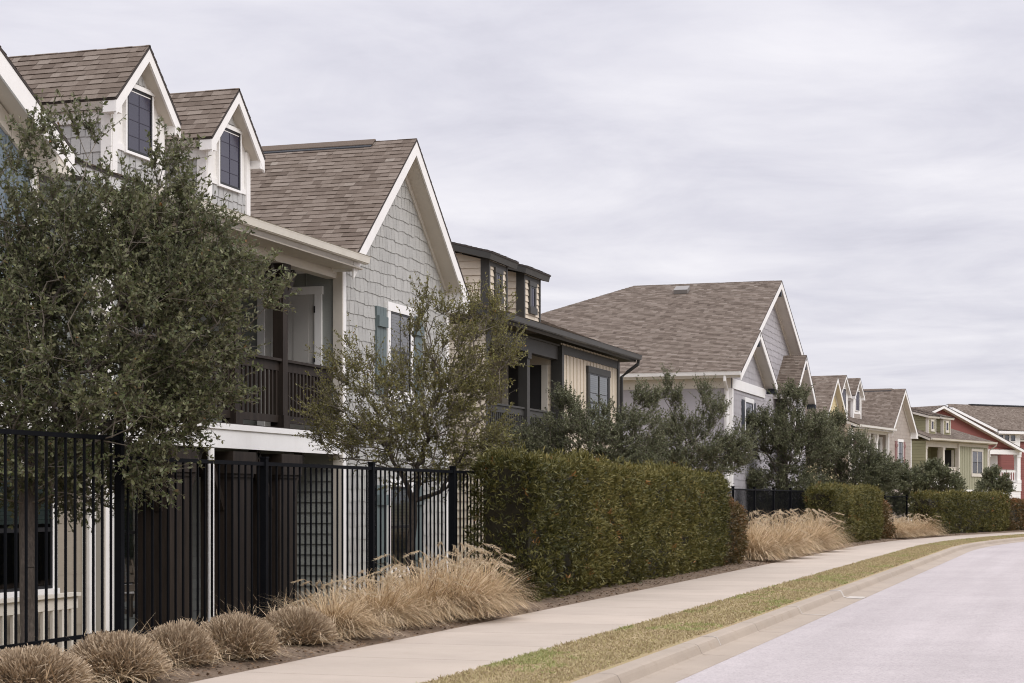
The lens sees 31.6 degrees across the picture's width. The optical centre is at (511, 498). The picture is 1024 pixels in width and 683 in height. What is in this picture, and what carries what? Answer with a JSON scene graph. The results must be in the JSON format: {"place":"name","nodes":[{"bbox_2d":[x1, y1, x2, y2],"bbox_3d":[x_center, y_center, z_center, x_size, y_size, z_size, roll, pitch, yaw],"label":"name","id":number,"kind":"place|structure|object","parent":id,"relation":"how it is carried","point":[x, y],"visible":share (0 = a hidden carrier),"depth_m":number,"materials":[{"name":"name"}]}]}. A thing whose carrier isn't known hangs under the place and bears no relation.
{"place":"outdoors","nodes":[
{"label":"outdoors","id":0,"kind":"place"},
{"bbox_2d":[0,46,118,651],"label":"blue house","id":1,"kind":"structure","parent":0,"point":[17,97],"depth_m":20.99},
{"bbox_2d":[0,461,59,598],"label":"window","id":2,"kind":"structure","parent":1,"relation":"in","point":[41,518],"depth_m":20.26,"materials":[{"name":"white glass"}]},
{"bbox_2d":[8,45,470,635],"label":"shingled house","id":3,"kind":"structure","parent":0,"point":[358,231],"depth_m":27.83,"materials":[{"name":"grey wood"}]},
{"bbox_2d":[125,560,134,617],"bbox_3d":[-5.252,0.402,24.927,0.724,2.397,1.262,0,0,18],"label":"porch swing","id":4,"kind":"object","parent":3,"relation":"hanging from","point":[131,587],"visible":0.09,"depth_m":25.34,"materials":[{"name":"brown wood"}]},
{"bbox_2d":[125,497,134,593],"bbox_3d":[-5.547,0.525,26.569,0.075,1.790,1.480,0,0,18],"label":"window","id":5,"kind":"structure","parent":3,"relation":"in","point":[132,511],"depth_m":26.48,"materials":[{"name":"black glass"}]},
{"bbox_2d":[130,279,162,392],"bbox_3d":[-5.380,-2.385,27.093,0.075,1.710,1.280,0,0,18],"label":"window","id":6,"kind":"structure","parent":3,"relation":"in","point":[142,279],"depth_m":26.75,"materials":[{"name":"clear glass"}]},
{"bbox_2d":[257,286,323,430],"bbox_3d":[-3.621,-2.255,29.440,1.180,2.350,0.058,0,0,18],"label":"door","id":7,"kind":"structure","parent":3,"relation":"in","point":[305,325],"depth_m":29.38,"materials":[{"name":"white wood"}]},
{"bbox_2d":[385,301,414,402],"bbox_3d":[-1.952,-2.525,31.584,0.075,1.690,1.260,0,0,18],"label":"window","id":8,"kind":"structure","parent":3,"relation":"in","point":[393,313],"depth_m":31.52,"materials":[{"name":"white glass"}]},
{"bbox_2d":[386,479,413,576],"bbox_3d":[-1.952,0.520,31.584,0.075,1.700,1.240,0,0,18],"label":"window","id":9,"kind":"structure","parent":3,"relation":"in","point":[412,483],"depth_m":31.44,"materials":[{"name":"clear glass"}]},
{"bbox_2d":[255,576,410,639],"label":"fountain grass","id":10,"kind":"object","parent":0,"point":[333,610],"depth_m":17.11,"materials":[{"name":"plant"}]},
{"bbox_2d":[441,547,544,610],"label":"fountain grass","id":11,"kind":"object","parent":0,"point":[495,563],"depth_m":21.30,"materials":[{"name":"plant"}]},
{"bbox_2d":[0,0,1023,406],"label":"sky","id":12,"kind":"structure","parent":0,"point":[865,158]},
{"bbox_2d":[450,242,641,576],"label":"cream house","id":13,"kind":"structure","parent":0,"point":[589,367],"depth_m":40.48,"materials":[{"name":"beige wood"}]},
{"bbox_2d":[502,365,547,410],"bbox_3d":[0.297,-2.055,41.552,1.100,1.990,0.050,0,0,18],"label":"door","id":14,"kind":"structure","parent":13,"relation":"in","point":[538,373],"depth_m":41.48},
{"bbox_2d":[586,366,610,440],"bbox_3d":[2.131,-2.285,44.378,0.075,1.790,2.110,0,0,18],"label":"window","id":15,"kind":"structure","parent":13,"relation":"in","point":[597,379],"depth_m":44.27,"materials":[{"name":"grey glass"}]},
{"bbox_2d":[93,530,1023,682],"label":"planting bed","id":16,"kind":"object","parent":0,"point":[228,670],"visible":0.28,"depth_m":18.36,"materials":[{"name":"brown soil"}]},
{"bbox_2d":[0,641,135,682],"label":"clipped grass mound","id":17,"kind":"object","parent":16,"relation":"on","point":[45,663],"visible":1,"depth_m":11.90,"materials":[{"name":"plant"}]},
{"bbox_2d":[32,618,201,682],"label":"clipped grass mound","id":18,"kind":"object","parent":16,"relation":"on","point":[140,656],"visible":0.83,"depth_m":12.88,"materials":[{"name":"plant"}]},
{"bbox_2d":[139,617,253,666],"bbox_3d":[-2.638,1.118,14.281,1.187,0.386,1.188,0,0,23],"label":"clipped grass mound","id":19,"kind":"object","parent":16,"relation":"on","point":[183,633],"visible":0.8,"depth_m":14.10,"materials":[{"name":"plant"}]},
{"bbox_2d":[0,429,487,650],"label":"picket fence","id":20,"kind":"object","parent":16,"relation":"on","point":[266,465],"visible":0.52,"depth_m":16.61,"materials":[{"name":"black metal"}]},
{"bbox_2d":[181,609,308,660],"bbox_3d":[-2.299,1.124,14.974,1.390,0.400,1.491,0,0,-18],"label":"clipped grass mound","id":21,"kind":"object","parent":16,"relation":"on","point":[259,639],"visible":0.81,"depth_m":14.73,"materials":[{"name":"plant"}]},
{"bbox_2d":[252,603,363,645],"bbox_3d":[-1.937,1.096,16.317,1.435,0.428,1.381,0,0,-10],"label":"clipped grass mound","id":22,"kind":"object","parent":16,"relation":"on","point":[310,625],"visible":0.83,"depth_m":16.13,"materials":[{"name":"plant"}]},
{"bbox_2d":[300,564,470,629],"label":"fountain grass","id":23,"kind":"object","parent":16,"relation":"on","point":[400,609],"depth_m":18.42,"materials":[{"name":"plant"}]},
{"bbox_2d":[354,551,492,621],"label":"fountain grass","id":24,"kind":"object","parent":16,"relation":"on","point":[419,591],"depth_m":19.43,"materials":[{"name":"plant"}]},
{"bbox_2d":[376,541,536,619],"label":"fountain grass","id":25,"kind":"object","parent":16,"relation":"on","point":[481,596],"depth_m":19.95,"materials":[{"name":"plant"}]},
{"bbox_2d":[463,444,732,601],"bbox_3d":[1.801,0.308,28.853,1.307,2.065,13.053,0,0,18],"label":"clipped hedge","id":26,"kind":"object","parent":16,"relation":"on","point":[572,522],"visible":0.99,"depth_m":25.06,"materials":[{"name":"green plant"}]},
{"bbox_2d":[715,494,749,565],"bbox_3d":[4.098,0.588,35.901,1.170,1.504,2.684,0,0,18],"label":"reddish shrub","id":27,"kind":"object","parent":16,"relation":"on","point":[738,523],"visible":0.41,"depth_m":35.62,"materials":[{"name":"red plant"}]},
{"bbox_2d":[717,486,807,536],"bbox_3d":[5.851,0.599,43.570,0.086,1.743,16.644,0,0,18],"label":"picket fence","id":28,"kind":"object","parent":16,"relation":"on","point":[755,499],"visible":0.33,"depth_m":45.63,"materials":[{"name":"black metal"}]},
{"bbox_2d":[802,481,884,543],"bbox_3d":[9.822,0.411,53.587,1.328,1.858,8.305,0,0,21],"label":"clipped hedge","id":29,"kind":"object","parent":16,"relation":"on","point":[857,506],"visible":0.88,"depth_m":52.09,"materials":[{"name":"green plant"}]},
{"bbox_2d":[874,497,896,538],"bbox_3d":[11.610,0.523,58.171,1.269,1.635,2.450,0,0,26],"label":"reddish shrub","id":30,"kind":"object","parent":16,"relation":"on","point":[887,509],"visible":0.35,"depth_m":58.11,"materials":[{"name":"red plant"}]},
{"bbox_2d":[883,495,907,523],"bbox_3d":[12.216,0.673,60.779,0.176,1.593,8.723,0,0,25],"label":"picket fence","id":31,"kind":"object","parent":16,"relation":"on","point":[899,506],"visible":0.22,"depth_m":63.80,"materials":[{"name":"black metal"}]},
{"bbox_2d":[908,488,1010,534],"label":"clipped hedge","id":32,"kind":"object","parent":16,"relation":"on","point":[956,511],"visible":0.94,"depth_m":67.44,"materials":[{"name":"green plant"}]},
{"bbox_2d":[1005,495,1023,530],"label":"reddish shrub","id":33,"kind":"object","parent":16,"relation":"on","point":[1016,516],"visible":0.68,"depth_m":72.98,"materials":[{"name":"red plant"}]},
{"bbox_2d":[190,532,1023,682],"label":"sidewalk","id":34,"kind":"structure","parent":0,"point":[424,657],"depth_m":18.32,"materials":[{"name":"concrete"}]},
{"bbox_2d":[541,280,815,511],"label":"grey house","id":35,"kind":"structure","parent":0,"point":[741,340],"depth_m":59.48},
{"bbox_2d":[744,397,754,453],"bbox_3d":[7.580,-2.310,57.833,0.075,1.760,1.580,0,0,18],"label":"window","id":36,"kind":"structure","parent":35,"relation":"in","point":[749,403],"depth_m":57.61,"materials":[{"name":"white glass"}]},
{"bbox_2d":[417,534,1023,682],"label":"grass verge","id":37,"kind":"object","parent":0,"point":[634,658],"depth_m":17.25,"materials":[{"name":"green plant"}]},
{"bbox_2d":[737,510,800,560],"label":"fountain grass","id":38,"kind":"object","parent":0,"point":[758,548],"depth_m":38.15,"materials":[{"name":"plant"}]},
{"bbox_2d":[748,509,819,556],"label":"fountain grass","id":39,"kind":"object","parent":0,"point":[786,539],"depth_m":40.46,"materials":[{"name":"plant"}]},
{"bbox_2d":[753,508,837,552],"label":"fountain grass","id":40,"kind":"object","parent":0,"point":[799,537],"depth_m":42.93,"materials":[{"name":"plant"}]},
{"bbox_2d":[771,508,853,549],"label":"fountain grass","id":41,"kind":"object","parent":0,"point":[825,543],"depth_m":45.36,"materials":[{"name":"plant"}]},
{"bbox_2d":[789,508,856,547],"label":"fountain grass","id":42,"kind":"object","parent":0,"point":[833,532],"depth_m":47.87,"materials":[{"name":"plant"}]},
{"bbox_2d":[676,542,1023,682],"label":"road","id":43,"kind":"structure","parent":0,"point":[959,619],"depth_m":18.61,"materials":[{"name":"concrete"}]},
{"bbox_2d":[571,537,1023,682],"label":"kerb","id":44,"kind":"structure","parent":43,"relation":"on","point":[678,662],"depth_m":19.15,"materials":[{"name":"concrete"}]},
{"bbox_2d":[885,517,915,537],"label":"fountain grass","id":45,"kind":"object","parent":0,"point":[899,534],"depth_m":59.35,"materials":[{"name":"plant"}]},
{"bbox_2d":[889,514,929,536],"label":"fountain grass","id":46,"kind":"object","parent":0,"point":[911,530],"depth_m":60.81,"materials":[{"name":"plant"}]},
{"bbox_2d":[891,513,943,535],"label":"fountain grass","id":47,"kind":"object","parent":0,"point":[921,526],"depth_m":62.19,"materials":[{"name":"plant"}]},
{"bbox_2d":[906,513,949,534],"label":"fountain grass","id":48,"kind":"object","parent":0,"point":[931,527],"depth_m":63.45,"materials":[{"name":"plant"}]},
{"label":"ground","id":49,"kind":"structure","parent":0,"visible":0},
{"bbox_2d":[0,89,301,648],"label":"live oak tree","id":50,"kind":"object","parent":49,"relation":"on","point":[56,291],"visible":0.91,"depth_m":15.01,"materials":[{"name":"green plant"}]},
{"bbox_2d":[206,593,289,615],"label":"dry wild grass","id":51,"kind":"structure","parent":49,"relation":"on","point":[250,606],"depth_m":18.10,"materials":[{"name":"plant"}]},
{"bbox_2d":[288,270,533,582],"bbox_3d":[-1.298,-0.742,24.675,3.342,4.716,2.474,0,0,18],"label":"slender oak tree","id":52,"kind":"object","parent":49,"relation":"on","point":[471,385],"visible":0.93,"depth_m":24.41,"materials":[{"name":"green plant"}]},
{"bbox_2d":[497,375,672,468],"bbox_3d":[1.454,-0.982,37.087,3.744,3.112,2.420,0,0,18],"label":"evergreen shrub tree","id":53,"kind":"object","parent":49,"relation":"on","point":[576,423],"visible":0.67,"depth_m":36.67,"materials":[{"name":"green plant"}]},
{"bbox_2d":[634,363,766,483],"bbox_3d":[4.652,-1.373,45.989,3.591,4.156,2.695,0,0,18],"label":"evergreen shrub tree","id":54,"kind":"object","parent":49,"relation":"on","point":[732,450],"visible":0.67,"depth_m":45.74,"materials":[{"name":"green plant"}]},
{"bbox_2d":[745,376,845,524],"bbox_3d":[8.508,-1.440,58.041,4.155,5.081,2.996,0,0,18],"label":"evergreen shrub tree","id":55,"kind":"object","parent":49,"relation":"on","point":[783,433],"visible":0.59,"depth_m":57.62,"materials":[{"name":"green plant"}]},
{"bbox_2d":[805,376,847,479],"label":"yellow house","id":56,"kind":"structure","parent":49,"relation":"on","point":[828,393],"depth_m":92.67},
{"bbox_2d":[805,406,909,495],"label":"evergreen shrub tree","id":57,"kind":"object","parent":49,"relation":"on","point":[874,468],"visible":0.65,"depth_m":69.46,"materials":[{"name":"green plant"}]},
{"bbox_2d":[811,375,917,522],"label":"tan house","id":58,"kind":"structure","parent":49,"relation":"on","point":[885,417],"depth_m":102.32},
{"bbox_2d":[862,437,882,457],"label":"door","id":59,"kind":"structure","parent":58,"relation":"in","point":[880,438],"depth_m":101.55,"materials":[{"name":"white wood"}]},
{"bbox_2d":[897,439,903,462],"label":"window","id":60,"kind":"structure","parent":58,"relation":"in","point":[900,441],"depth_m":103.58,"materials":[{"name":"white glass"}]},
{"bbox_2d":[881,457,968,515],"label":"evergreen shrub tree","id":61,"kind":"object","parent":49,"relation":"on","point":[920,479],"visible":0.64,"depth_m":81.56,"materials":[{"name":"green plant"}]},
{"bbox_2d":[911,407,997,491],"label":"green house","id":62,"kind":"structure","parent":49,"relation":"on","point":[955,450],"depth_m":114.58,"materials":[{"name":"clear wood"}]},
{"bbox_2d":[937,450,953,466],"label":"door","id":63,"kind":"structure","parent":62,"relation":"in","point":[949,454],"depth_m":114.82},
{"bbox_2d":[971,449,982,476],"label":"window","id":64,"kind":"structure","parent":62,"relation":"in","point":[976,454],"depth_m":117.08,"materials":[{"name":"white glass"}]},
{"bbox_2d":[913,404,1023,498],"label":"red house","id":65,"kind":"structure","parent":49,"relation":"on","point":[1002,426],"depth_m":129.18,"materials":[{"name":"wood"}]},
{"bbox_2d":[990,455,997,466],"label":"door","id":66,"kind":"structure","parent":65,"relation":"in","point":[993,459],"depth_m":129.25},
{"bbox_2d":[972,463,1016,495],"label":"evergreen shrub tree","id":67,"kind":"object","parent":49,"relation":"on","point":[993,479],"visible":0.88,"depth_m":89.68,"materials":[{"name":"green plant"}]}
]}

